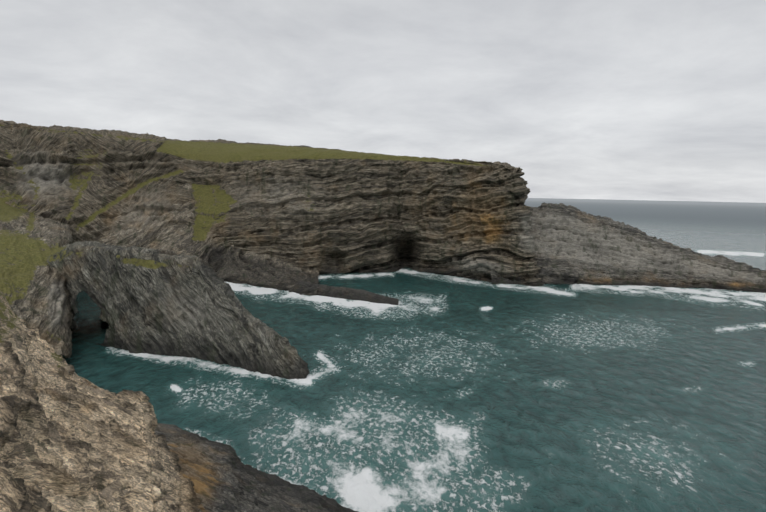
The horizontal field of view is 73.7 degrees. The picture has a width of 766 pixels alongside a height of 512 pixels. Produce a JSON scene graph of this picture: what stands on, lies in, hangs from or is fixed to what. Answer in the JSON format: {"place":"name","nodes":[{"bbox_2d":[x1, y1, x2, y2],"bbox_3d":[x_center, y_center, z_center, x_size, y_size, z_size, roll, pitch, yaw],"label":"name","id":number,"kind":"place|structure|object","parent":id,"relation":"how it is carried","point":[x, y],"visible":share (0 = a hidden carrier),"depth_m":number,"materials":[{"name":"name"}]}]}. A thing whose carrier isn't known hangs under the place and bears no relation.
{"place":"outdoors","nodes":[
{"label":"outdoors","id":0,"kind":"place"},
{"bbox_2d":[0,291,201,511],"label":"cliff","id":1,"kind":"structure","parent":0,"point":[71,440],"depth_m":12.63,"materials":[{"name":"brown stone"}]},
{"bbox_2d":[0,120,543,286],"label":"cliff","id":2,"kind":"structure","parent":0,"point":[327,211],"depth_m":264.67,"materials":[{"name":"stone"}]},
{"bbox_2d":[186,141,426,157],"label":"fence","id":3,"kind":"object","parent":2,"relation":"on","point":[296,146],"visible":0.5,"depth_m":299.07,"materials":[{"name":"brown wood"}]},
{"bbox_2d":[0,0,765,202],"label":"sky","id":4,"kind":"structure","parent":0,"point":[653,100],"materials":[{"name":"grey"}]},
{"bbox_2d":[61,198,765,511],"bbox_3d":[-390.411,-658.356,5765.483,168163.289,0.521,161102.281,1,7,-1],"label":"sea","id":5,"kind":"structure","parent":0,"point":[431,392],"depth_m":109.72,"materials":[{"name":"liquid"}]},
{"bbox_2d":[0,202,72,357],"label":"slope","id":6,"kind":"structure","parent":5,"relation":"in","point":[34,291],"depth_m":136.39,"materials":[{"name":"grey stone"}]},
{"bbox_2d":[45,241,309,378],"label":"arch rock","id":7,"kind":"object","parent":5,"relation":"in","point":[160,302],"visible":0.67,"depth_m":129.54,"materials":[{"name":"grey stone"}]},
{"bbox_2d":[77,183,318,295],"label":"rock slope","id":8,"kind":"structure","parent":5,"relation":"in","point":[231,264],"depth_m":247.58,"materials":[{"name":"grey stone"}]},
{"bbox_2d":[155,423,357,511],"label":"slab","id":9,"kind":"structure","parent":5,"relation":"in","point":[222,477],"depth_m":63.11,"materials":[{"name":"stone"}]},
{"bbox_2d":[293,281,398,304],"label":"skerry","id":10,"kind":"structure","parent":5,"relation":"in","point":[303,287],"depth_m":203.43,"materials":[{"name":"grey stone"}]},
{"bbox_2d":[491,202,765,292],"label":"rocky headland","id":11,"kind":"structure","parent":5,"relation":"in","point":[573,245],"depth_m":253.09,"materials":[{"name":"grey stone"}]}
]}

